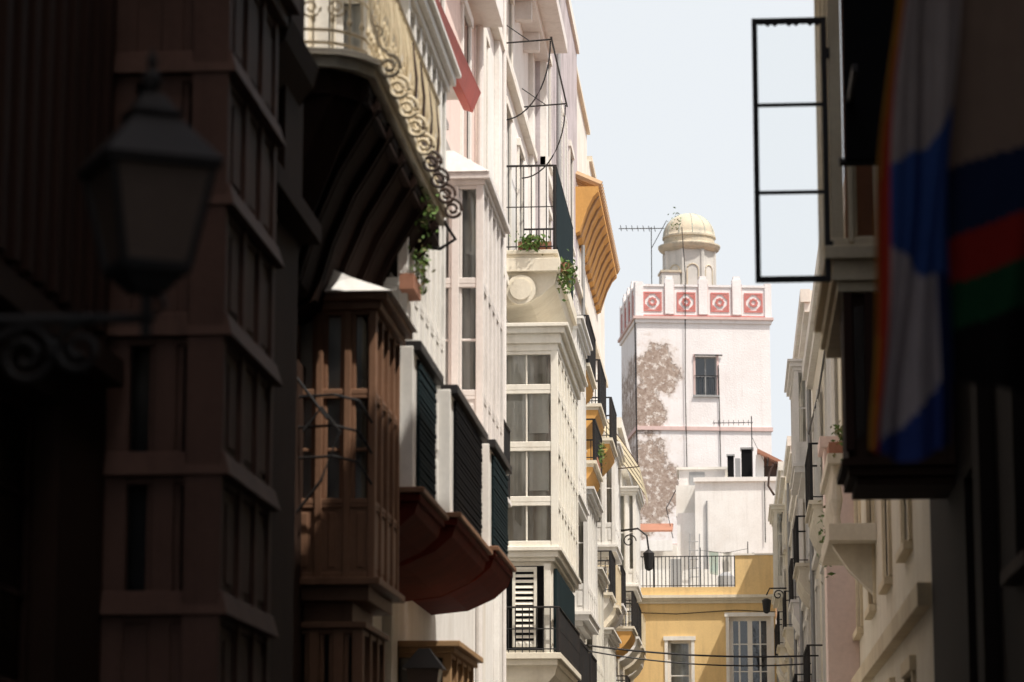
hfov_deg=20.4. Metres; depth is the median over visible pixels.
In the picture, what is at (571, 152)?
window surround
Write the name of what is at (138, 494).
bay interior
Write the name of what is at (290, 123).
stone pier
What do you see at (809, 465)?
railing
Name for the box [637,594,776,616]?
cornice
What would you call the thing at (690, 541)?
ladder
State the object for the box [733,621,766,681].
window interior
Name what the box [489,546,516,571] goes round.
loggia slab
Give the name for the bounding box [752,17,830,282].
sash
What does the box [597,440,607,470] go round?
balcony plant
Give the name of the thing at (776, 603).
bay corbel
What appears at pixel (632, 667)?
balcony cove
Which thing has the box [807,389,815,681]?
downpipe
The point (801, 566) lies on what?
balcony slab
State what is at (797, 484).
bay corbel
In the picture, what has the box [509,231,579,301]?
balcony plant
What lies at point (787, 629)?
balcony slab
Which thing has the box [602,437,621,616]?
balcony slab
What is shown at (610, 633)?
cornice
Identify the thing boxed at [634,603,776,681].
walls
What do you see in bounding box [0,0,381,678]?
walls
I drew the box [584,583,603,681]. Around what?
bay frame
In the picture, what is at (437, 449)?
loggia panel
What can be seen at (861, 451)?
bay
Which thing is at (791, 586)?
railing
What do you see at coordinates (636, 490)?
cornice
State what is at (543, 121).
pilaster
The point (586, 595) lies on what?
bay frame
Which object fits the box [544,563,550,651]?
post
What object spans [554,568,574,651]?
blind
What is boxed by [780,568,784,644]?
louvre shutter
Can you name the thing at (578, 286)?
string course
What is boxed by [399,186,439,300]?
balcony plant
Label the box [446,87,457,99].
eave soffit
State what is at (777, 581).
bay frame
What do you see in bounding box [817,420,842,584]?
balcony plant
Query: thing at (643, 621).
railing
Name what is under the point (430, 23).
cornice
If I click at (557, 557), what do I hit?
bay corbel
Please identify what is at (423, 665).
street lamp
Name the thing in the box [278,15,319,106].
stone corbel
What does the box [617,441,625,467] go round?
cornice
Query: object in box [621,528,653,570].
wall bracket lamp
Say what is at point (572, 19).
coping
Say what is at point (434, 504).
loggia slab
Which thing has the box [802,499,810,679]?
window surround
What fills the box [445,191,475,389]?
bay interior
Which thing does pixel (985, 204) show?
hanging flag
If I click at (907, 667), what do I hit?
window surround
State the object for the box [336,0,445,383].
building wall
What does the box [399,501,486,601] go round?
loggia cove
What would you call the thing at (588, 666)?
railing
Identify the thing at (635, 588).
bay corbel
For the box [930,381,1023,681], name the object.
walls
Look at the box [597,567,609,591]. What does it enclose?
cornice
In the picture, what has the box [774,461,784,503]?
eave
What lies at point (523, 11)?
eave bracket
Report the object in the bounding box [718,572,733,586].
water tank
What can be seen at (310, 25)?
window surround
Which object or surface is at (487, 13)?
bay wall
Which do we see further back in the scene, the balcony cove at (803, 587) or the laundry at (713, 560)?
the laundry at (713, 560)
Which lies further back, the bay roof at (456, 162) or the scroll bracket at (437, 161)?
the bay roof at (456, 162)
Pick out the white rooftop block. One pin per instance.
(721, 509)
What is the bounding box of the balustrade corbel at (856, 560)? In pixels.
[831,544,872,593]
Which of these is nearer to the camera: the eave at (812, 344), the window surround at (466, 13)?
the window surround at (466, 13)
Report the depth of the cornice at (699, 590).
97.69 m
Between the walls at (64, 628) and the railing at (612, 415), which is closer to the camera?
the walls at (64, 628)
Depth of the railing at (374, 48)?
23.55 m
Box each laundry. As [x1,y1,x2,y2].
[709,552,717,574]
[721,552,731,571]
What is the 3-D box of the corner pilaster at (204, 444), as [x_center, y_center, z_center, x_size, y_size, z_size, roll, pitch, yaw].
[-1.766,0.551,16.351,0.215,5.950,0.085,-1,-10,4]
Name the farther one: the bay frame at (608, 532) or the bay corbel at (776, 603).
the bay corbel at (776, 603)
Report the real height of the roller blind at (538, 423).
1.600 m
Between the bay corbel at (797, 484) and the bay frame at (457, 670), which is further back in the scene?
the bay corbel at (797, 484)
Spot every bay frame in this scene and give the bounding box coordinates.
[100,0,278,681]
[297,310,399,681]
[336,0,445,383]
[397,653,473,681]
[445,185,503,452]
[506,351,578,575]
[572,329,597,621]
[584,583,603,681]
[597,457,620,550]
[604,637,615,681]
[618,494,640,589]
[772,512,785,590]
[791,370,807,465]
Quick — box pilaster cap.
[817,436,840,456]
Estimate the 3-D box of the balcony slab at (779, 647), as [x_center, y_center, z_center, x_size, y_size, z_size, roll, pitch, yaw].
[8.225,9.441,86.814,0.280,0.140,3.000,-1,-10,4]
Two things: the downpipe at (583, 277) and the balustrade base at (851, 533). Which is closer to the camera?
the balustrade base at (851, 533)
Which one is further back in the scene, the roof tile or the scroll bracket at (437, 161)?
the roof tile
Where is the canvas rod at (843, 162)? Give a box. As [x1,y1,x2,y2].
[839,157,877,166]
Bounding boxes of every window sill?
[548,157,575,256]
[853,540,912,640]
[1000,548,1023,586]
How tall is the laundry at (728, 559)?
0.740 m
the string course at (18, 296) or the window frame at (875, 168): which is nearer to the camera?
the string course at (18, 296)
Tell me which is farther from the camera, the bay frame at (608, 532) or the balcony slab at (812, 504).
the bay frame at (608, 532)
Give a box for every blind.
[416,359,436,498]
[453,401,482,536]
[492,453,508,556]
[506,394,548,490]
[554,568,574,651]
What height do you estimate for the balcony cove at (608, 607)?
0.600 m
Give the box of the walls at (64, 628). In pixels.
[0,0,116,681]
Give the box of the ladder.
[689,534,699,586]
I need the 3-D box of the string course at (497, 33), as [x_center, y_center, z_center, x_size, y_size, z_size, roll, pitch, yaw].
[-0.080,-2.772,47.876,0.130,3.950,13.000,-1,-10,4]
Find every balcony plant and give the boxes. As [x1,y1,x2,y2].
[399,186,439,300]
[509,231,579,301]
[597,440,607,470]
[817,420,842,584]
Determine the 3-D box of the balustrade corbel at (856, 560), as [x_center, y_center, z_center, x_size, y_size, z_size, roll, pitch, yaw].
[4.008,2.700,33.383,0.517,0.620,0.300,-1,-10,4]
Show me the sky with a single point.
(666, 85)
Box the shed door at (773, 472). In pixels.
[764,466,777,476]
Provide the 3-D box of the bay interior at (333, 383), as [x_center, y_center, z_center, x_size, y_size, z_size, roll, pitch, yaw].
[-1.331,-0.320,26.286,0.620,5.490,5.420,-1,-10,4]
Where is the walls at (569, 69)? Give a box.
[535,0,577,305]
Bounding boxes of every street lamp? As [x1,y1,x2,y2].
[76,48,224,337]
[402,648,445,681]
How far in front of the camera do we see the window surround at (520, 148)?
49.23 m
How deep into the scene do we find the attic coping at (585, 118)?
73.89 m
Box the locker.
[670,559,681,586]
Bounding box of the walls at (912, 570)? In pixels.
[840,365,933,681]
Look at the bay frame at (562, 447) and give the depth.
47.12 m
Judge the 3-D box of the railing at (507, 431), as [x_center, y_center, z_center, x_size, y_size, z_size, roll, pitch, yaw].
[-0.385,1.535,38.269,0.553,1.000,2.380,-1,-10,4]
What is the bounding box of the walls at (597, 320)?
[577,185,604,436]
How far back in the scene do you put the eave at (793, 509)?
74.14 m
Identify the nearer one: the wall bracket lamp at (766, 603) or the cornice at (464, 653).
the cornice at (464, 653)
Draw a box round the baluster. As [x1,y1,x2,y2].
[823,465,842,531]
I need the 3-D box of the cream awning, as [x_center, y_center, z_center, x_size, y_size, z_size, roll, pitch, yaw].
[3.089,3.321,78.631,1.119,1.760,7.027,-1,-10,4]
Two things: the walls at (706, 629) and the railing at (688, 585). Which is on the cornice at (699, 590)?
the railing at (688, 585)
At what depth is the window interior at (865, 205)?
21.75 m
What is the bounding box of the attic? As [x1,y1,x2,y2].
[577,90,591,176]
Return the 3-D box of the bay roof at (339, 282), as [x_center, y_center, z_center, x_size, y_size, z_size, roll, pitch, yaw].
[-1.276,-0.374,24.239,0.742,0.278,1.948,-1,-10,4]
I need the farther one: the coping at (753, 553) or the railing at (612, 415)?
the coping at (753, 553)
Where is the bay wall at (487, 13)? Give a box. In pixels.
[468,0,502,27]
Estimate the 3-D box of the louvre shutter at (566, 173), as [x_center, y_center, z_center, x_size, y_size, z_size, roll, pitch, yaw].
[1.103,1.216,59.858,0.040,12.600,10.240,-1,-10,4]
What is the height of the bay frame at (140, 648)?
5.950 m
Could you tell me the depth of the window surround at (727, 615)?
97.41 m
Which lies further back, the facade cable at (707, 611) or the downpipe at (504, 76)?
the facade cable at (707, 611)
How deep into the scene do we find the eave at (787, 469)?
80.72 m
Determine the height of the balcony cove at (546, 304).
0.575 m
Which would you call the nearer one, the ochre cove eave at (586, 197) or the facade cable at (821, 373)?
the facade cable at (821, 373)
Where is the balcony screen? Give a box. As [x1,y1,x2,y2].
[556,169,572,298]
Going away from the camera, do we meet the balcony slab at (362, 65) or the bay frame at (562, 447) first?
the balcony slab at (362, 65)
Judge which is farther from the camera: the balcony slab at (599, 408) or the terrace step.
the terrace step
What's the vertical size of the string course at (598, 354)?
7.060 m
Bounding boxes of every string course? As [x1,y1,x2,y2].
[0,263,123,387]
[446,139,450,150]
[490,27,537,284]
[540,156,581,293]
[578,290,607,451]
[779,545,787,681]
[789,525,797,642]
[801,412,814,612]
[812,550,819,572]
[851,582,931,681]
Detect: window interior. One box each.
[671,644,688,681]
[696,358,714,394]
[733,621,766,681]
[840,0,873,237]
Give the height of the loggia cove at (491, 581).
0.443 m
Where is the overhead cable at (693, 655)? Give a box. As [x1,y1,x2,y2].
[585,644,810,666]
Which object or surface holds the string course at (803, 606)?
attached to the walls at (806, 608)
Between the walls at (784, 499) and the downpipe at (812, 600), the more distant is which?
the walls at (784, 499)
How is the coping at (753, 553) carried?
on the parapet
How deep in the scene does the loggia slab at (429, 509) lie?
26.89 m
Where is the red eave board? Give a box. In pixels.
[435,0,480,111]
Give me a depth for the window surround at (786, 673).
85.15 m
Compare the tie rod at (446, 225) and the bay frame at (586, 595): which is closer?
the tie rod at (446, 225)
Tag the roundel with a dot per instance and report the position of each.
(520, 289)
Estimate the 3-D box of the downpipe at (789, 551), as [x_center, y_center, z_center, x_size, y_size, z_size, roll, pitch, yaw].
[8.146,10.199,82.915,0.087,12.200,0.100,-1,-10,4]
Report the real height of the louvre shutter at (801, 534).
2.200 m
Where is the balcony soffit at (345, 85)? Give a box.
[311,68,439,246]
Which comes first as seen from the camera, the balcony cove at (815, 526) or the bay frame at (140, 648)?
the bay frame at (140, 648)
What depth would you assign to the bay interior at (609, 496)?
73.10 m
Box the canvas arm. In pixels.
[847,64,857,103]
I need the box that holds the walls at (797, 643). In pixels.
[790,490,798,680]
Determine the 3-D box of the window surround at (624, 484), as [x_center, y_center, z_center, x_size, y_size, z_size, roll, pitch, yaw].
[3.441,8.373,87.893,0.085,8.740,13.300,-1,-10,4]
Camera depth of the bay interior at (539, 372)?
46.72 m
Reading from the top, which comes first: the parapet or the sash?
the sash
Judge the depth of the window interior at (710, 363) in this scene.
127.41 m
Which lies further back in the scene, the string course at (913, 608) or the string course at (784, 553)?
the string course at (784, 553)
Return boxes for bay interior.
[128,89,191,590]
[301,6,398,498]
[304,634,351,681]
[399,658,442,681]
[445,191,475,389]
[506,355,550,540]
[578,522,592,653]
[597,467,611,521]
[621,496,632,568]
[778,514,782,575]
[799,376,805,441]
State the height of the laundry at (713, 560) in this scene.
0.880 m
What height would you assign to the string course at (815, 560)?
0.140 m
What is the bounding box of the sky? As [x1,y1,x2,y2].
[571,0,843,460]
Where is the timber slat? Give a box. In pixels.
[0,0,114,333]
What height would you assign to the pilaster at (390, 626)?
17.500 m
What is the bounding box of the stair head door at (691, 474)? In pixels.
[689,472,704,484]
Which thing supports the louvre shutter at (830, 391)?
attached to the window surround at (817, 586)
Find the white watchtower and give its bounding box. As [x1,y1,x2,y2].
[618,213,773,543]
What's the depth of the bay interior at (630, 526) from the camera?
85.10 m
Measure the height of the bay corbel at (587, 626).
2.330 m
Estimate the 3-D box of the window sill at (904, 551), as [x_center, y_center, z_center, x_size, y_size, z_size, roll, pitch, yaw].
[4.279,3.416,33.743,0.140,6.488,15.300,-1,-10,4]
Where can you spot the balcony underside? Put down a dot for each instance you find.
(325, 117)
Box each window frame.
[668,617,770,681]
[695,357,715,394]
[853,166,877,237]
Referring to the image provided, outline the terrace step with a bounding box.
[641,569,733,586]
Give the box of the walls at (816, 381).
[812,339,840,681]
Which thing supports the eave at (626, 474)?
attached to the walls at (620, 667)
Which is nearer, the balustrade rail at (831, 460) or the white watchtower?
the balustrade rail at (831, 460)
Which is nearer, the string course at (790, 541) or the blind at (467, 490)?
the blind at (467, 490)
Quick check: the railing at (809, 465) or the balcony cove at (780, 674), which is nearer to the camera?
the railing at (809, 465)
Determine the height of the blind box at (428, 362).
0.090 m
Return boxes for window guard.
[296,376,372,514]
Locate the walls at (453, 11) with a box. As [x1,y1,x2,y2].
[439,0,475,162]
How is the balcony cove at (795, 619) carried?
attached to the walls
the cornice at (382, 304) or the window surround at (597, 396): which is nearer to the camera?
the cornice at (382, 304)
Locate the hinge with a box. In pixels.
[827,47,832,244]
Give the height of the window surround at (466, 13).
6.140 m
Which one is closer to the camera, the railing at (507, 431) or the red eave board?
the red eave board
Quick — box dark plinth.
[293,359,305,681]
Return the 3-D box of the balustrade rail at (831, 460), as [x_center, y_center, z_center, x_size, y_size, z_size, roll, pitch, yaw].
[3.885,1.625,34.552,0.200,0.120,3.000,-1,-10,4]
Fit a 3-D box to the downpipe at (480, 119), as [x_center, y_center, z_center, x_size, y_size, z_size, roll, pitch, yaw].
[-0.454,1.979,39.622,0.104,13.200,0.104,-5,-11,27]
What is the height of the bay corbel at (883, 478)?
0.190 m
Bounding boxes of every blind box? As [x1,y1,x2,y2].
[405,340,487,442]
[482,439,511,473]
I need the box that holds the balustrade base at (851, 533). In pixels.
[821,523,876,565]
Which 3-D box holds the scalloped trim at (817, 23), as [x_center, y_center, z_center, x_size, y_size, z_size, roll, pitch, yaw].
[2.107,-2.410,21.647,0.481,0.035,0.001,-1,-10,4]
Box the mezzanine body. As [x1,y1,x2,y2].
[506,561,555,652]
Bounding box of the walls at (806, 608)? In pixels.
[804,290,817,681]
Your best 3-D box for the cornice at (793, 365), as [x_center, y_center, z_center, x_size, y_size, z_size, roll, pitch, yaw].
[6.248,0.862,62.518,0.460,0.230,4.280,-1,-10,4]
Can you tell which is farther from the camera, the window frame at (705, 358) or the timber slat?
the window frame at (705, 358)
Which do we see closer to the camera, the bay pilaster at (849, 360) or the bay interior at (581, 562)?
the bay pilaster at (849, 360)
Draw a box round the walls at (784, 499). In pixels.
[782,476,792,681]
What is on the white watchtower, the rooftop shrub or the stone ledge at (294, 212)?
the rooftop shrub
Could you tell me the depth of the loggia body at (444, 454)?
25.40 m
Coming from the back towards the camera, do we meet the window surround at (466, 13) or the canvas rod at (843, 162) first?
the window surround at (466, 13)
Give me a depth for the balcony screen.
49.02 m
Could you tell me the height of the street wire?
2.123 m
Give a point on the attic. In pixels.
(583, 164)
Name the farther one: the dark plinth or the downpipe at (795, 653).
the downpipe at (795, 653)
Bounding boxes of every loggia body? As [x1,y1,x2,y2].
[399,346,454,511]
[481,444,493,545]
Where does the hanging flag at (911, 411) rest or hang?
attached to the walls at (953, 588)
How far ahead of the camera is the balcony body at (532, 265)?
47.03 m
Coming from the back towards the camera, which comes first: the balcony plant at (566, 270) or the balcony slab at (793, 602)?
the balcony slab at (793, 602)
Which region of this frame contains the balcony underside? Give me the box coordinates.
[298,94,353,252]
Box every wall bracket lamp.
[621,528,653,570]
[762,587,786,613]
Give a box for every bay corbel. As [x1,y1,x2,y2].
[299,577,404,625]
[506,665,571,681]
[507,546,581,592]
[575,491,600,642]
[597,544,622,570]
[626,584,642,607]
[772,591,782,610]
[789,463,804,502]
[837,457,955,499]
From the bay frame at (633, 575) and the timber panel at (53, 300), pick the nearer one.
the timber panel at (53, 300)
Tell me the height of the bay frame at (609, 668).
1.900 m
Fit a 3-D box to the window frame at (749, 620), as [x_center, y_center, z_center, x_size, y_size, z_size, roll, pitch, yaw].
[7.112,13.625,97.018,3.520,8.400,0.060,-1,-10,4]
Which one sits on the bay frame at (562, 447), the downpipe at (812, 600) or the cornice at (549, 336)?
the cornice at (549, 336)
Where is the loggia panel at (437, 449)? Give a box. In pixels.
[436,403,437,500]
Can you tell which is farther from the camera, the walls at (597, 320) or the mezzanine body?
the walls at (597, 320)
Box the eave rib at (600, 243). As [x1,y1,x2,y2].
[577,196,615,312]
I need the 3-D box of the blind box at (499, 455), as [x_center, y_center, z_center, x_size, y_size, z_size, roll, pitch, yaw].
[-0.175,1.335,32.613,0.170,0.090,2.340,-1,-10,4]
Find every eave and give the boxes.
[515,0,566,61]
[575,186,616,313]
[617,417,637,485]
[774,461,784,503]
[783,436,791,482]
[788,495,797,528]
[792,289,809,358]
[802,244,820,389]
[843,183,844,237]
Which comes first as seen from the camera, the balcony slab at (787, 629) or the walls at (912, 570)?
the walls at (912, 570)
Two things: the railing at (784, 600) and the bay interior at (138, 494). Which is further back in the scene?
the railing at (784, 600)
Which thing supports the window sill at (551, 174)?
attached to the walls at (569, 69)
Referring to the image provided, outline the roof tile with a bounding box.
[575,171,619,273]
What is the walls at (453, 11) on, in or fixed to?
on the surface
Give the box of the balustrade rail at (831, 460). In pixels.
[820,453,842,494]
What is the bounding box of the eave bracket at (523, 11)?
[515,1,539,52]
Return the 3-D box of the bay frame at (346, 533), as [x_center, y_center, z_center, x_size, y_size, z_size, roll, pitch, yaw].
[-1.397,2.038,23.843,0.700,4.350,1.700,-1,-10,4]
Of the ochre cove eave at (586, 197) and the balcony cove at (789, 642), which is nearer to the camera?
the ochre cove eave at (586, 197)
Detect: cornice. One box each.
[265,0,299,26]
[301,292,412,640]
[345,0,460,92]
[397,640,482,667]
[448,172,509,237]
[506,322,587,404]
[573,315,603,520]
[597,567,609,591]
[604,627,621,647]
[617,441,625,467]
[620,486,644,509]
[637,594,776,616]
[641,586,772,594]
[768,504,784,526]
[784,359,802,399]
[814,238,875,357]
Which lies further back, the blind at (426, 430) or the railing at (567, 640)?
the railing at (567, 640)
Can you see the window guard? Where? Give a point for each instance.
(321, 409)
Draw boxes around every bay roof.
[324,270,417,332]
[446,151,488,171]
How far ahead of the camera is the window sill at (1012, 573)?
16.10 m
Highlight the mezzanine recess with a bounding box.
[506,566,543,647]
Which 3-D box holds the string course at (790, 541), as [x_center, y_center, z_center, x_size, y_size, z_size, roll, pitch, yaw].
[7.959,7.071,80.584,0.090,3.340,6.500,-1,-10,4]
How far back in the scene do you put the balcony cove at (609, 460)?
69.79 m
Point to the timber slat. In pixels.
(56, 72)
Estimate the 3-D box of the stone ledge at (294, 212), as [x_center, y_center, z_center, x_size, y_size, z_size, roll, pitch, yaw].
[-1.784,-0.941,19.667,0.650,0.150,2.000,-1,-10,4]
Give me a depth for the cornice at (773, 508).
86.05 m
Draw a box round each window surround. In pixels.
[308,0,335,47]
[441,0,473,159]
[486,0,524,249]
[548,54,574,296]
[592,374,604,437]
[616,466,630,681]
[663,612,774,681]
[781,565,787,681]
[797,593,800,680]
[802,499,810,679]
[811,358,837,681]
[840,358,915,681]
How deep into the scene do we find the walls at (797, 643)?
77.95 m
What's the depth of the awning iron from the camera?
48.97 m
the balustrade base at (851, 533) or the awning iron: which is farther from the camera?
the awning iron
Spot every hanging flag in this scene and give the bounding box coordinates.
[870,0,960,462]
[947,0,1023,394]
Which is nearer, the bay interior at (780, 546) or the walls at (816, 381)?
the walls at (816, 381)
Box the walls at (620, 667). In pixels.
[605,419,633,681]
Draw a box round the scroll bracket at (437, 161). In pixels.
[412,42,462,218]
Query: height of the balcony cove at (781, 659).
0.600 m
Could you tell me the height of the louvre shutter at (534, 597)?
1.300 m
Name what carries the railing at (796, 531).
on the balcony slab
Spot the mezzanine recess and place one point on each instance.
(540, 585)
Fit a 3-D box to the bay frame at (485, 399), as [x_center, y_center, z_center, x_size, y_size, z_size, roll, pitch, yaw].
[-0.561,-0.102,35.213,0.680,3.050,3.000,-1,-10,4]
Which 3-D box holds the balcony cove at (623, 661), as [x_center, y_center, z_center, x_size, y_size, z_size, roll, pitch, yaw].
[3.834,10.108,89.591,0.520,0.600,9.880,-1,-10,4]
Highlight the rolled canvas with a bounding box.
[842,0,897,160]
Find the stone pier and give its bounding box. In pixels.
[269,0,304,681]
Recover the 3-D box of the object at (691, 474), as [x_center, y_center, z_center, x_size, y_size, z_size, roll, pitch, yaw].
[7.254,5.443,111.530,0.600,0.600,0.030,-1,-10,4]
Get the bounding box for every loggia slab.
[399,486,492,554]
[399,493,488,560]
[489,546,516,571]
[489,551,512,577]
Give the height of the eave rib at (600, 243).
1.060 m
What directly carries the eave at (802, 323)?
attached to the walls at (806, 608)
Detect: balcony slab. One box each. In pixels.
[308,47,449,225]
[506,249,580,681]
[586,363,606,484]
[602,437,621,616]
[614,603,626,614]
[615,626,645,661]
[635,636,641,646]
[776,645,785,655]
[782,627,793,639]
[788,599,798,614]
[793,563,809,581]
[805,500,822,526]
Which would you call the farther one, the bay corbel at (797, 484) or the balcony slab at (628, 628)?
the balcony slab at (628, 628)
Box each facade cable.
[641,610,775,613]
[808,350,824,434]
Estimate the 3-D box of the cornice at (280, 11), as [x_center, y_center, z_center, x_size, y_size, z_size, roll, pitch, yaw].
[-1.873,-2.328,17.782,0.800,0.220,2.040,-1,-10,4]
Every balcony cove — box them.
[297,80,438,326]
[506,272,572,332]
[586,371,603,491]
[586,444,614,476]
[604,598,612,620]
[604,611,618,626]
[614,613,623,628]
[616,631,634,658]
[619,641,643,679]
[624,652,643,674]
[776,660,784,681]
[779,649,786,673]
[785,632,793,658]
[792,605,803,635]
[797,570,809,608]
[809,508,823,555]
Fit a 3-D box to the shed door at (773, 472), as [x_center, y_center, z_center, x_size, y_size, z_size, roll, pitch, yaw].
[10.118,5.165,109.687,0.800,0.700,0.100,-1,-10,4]
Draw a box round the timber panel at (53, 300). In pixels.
[0,12,114,346]
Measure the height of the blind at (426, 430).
1.160 m
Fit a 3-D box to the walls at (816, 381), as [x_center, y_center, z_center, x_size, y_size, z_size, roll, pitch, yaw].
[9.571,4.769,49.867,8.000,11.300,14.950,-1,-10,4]
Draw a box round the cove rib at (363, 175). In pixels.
[298,96,437,316]
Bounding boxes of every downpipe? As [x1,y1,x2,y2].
[476,25,483,681]
[502,0,506,681]
[556,0,560,179]
[581,245,584,319]
[786,483,792,681]
[792,529,797,680]
[797,495,803,680]
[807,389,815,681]
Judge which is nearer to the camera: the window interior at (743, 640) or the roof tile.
the roof tile
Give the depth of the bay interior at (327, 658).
23.19 m
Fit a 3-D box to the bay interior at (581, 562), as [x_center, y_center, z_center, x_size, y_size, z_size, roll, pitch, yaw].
[1.267,3.962,59.876,0.530,6.340,11.580,-1,-10,4]
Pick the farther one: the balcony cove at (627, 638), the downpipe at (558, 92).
the balcony cove at (627, 638)
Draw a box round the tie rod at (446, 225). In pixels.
[430,220,456,249]
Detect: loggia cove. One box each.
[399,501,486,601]
[413,558,510,614]
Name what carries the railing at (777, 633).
on the balcony slab at (779, 647)
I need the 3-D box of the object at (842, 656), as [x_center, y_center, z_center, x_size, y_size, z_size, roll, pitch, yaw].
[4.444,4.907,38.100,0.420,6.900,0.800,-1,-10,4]
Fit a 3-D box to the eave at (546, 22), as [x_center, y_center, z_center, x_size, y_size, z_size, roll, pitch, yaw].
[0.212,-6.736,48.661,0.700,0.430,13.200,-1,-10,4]
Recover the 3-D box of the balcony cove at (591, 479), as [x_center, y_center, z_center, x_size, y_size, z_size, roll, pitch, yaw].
[1.515,2.401,62.009,0.640,2.200,8.280,-1,-10,4]
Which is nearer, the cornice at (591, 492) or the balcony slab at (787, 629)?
the cornice at (591, 492)
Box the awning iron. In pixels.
[506,25,567,178]
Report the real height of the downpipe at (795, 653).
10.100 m
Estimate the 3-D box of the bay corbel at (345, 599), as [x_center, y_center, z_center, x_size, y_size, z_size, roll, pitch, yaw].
[-1.372,3.170,23.640,0.750,2.250,1.800,-1,-10,4]
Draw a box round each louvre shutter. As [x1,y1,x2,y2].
[512,567,536,646]
[561,97,577,314]
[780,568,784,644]
[798,447,809,562]
[814,358,834,499]
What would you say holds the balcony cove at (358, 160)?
attached to the walls at (322, 18)
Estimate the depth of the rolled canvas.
19.09 m
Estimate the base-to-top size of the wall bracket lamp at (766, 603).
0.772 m
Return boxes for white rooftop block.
[640,447,781,569]
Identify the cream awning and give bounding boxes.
[604,421,647,502]
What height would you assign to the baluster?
0.700 m
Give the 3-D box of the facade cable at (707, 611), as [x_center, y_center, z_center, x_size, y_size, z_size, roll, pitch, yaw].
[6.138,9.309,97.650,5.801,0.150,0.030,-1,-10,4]
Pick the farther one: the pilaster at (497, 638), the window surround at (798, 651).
the window surround at (798, 651)
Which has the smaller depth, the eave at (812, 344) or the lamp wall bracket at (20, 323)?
the lamp wall bracket at (20, 323)
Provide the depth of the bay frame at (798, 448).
60.43 m
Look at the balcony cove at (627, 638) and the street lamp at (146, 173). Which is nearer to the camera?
the street lamp at (146, 173)
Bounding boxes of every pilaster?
[180,0,231,681]
[382,28,486,681]
[493,27,534,681]
[540,61,548,240]
[814,0,853,274]
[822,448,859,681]
[842,292,874,451]
[970,383,1000,681]
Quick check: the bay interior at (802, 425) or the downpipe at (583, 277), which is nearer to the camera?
the bay interior at (802, 425)
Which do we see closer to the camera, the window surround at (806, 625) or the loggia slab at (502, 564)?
the loggia slab at (502, 564)
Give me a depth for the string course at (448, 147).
35.57 m
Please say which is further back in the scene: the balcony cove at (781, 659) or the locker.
the locker
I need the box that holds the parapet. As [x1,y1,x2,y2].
[735,555,772,586]
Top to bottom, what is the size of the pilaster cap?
0.150 m
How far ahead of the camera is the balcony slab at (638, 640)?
85.49 m
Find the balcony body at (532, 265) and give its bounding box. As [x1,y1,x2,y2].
[506,258,576,325]
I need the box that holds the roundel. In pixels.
[506,275,535,304]
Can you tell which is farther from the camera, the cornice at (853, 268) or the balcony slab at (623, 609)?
the balcony slab at (623, 609)
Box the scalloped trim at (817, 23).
[757,21,820,26]
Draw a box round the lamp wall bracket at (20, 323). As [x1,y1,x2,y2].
[0,293,167,381]
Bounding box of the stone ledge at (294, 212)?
[276,160,320,244]
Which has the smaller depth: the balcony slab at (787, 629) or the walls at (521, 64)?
the walls at (521, 64)
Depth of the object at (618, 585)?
72.17 m
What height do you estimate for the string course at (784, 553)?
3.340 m
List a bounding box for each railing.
[304,0,440,184]
[369,0,435,155]
[504,420,510,498]
[506,164,579,672]
[577,315,605,681]
[591,397,629,681]
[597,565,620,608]
[619,591,645,656]
[624,614,645,649]
[641,555,734,586]
[774,611,782,655]
[782,591,791,628]
[788,558,793,603]
[792,515,811,681]
[803,442,822,681]
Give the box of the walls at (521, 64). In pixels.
[485,0,528,681]
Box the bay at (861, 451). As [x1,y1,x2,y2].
[840,293,955,457]
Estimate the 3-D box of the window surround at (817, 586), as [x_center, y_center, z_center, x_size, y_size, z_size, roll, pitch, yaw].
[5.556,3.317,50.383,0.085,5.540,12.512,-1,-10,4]
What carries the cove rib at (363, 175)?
attached to the balcony cove at (358, 160)
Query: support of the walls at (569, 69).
on the surface
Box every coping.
[566,0,578,53]
[577,68,596,178]
[734,553,772,554]
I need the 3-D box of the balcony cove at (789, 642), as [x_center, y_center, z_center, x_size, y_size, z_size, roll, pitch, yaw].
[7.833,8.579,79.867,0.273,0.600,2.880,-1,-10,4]
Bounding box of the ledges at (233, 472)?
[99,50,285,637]
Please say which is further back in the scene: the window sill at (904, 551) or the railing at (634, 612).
the railing at (634, 612)
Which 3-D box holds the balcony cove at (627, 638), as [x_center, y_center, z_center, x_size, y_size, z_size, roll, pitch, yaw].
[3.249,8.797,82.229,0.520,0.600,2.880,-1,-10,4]
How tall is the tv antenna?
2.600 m
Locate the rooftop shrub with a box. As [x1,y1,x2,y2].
[667,207,682,238]
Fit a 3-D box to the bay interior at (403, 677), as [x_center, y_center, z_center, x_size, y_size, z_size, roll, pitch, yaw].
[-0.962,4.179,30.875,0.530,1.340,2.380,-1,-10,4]
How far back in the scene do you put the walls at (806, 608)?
58.67 m
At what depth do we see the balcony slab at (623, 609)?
75.26 m

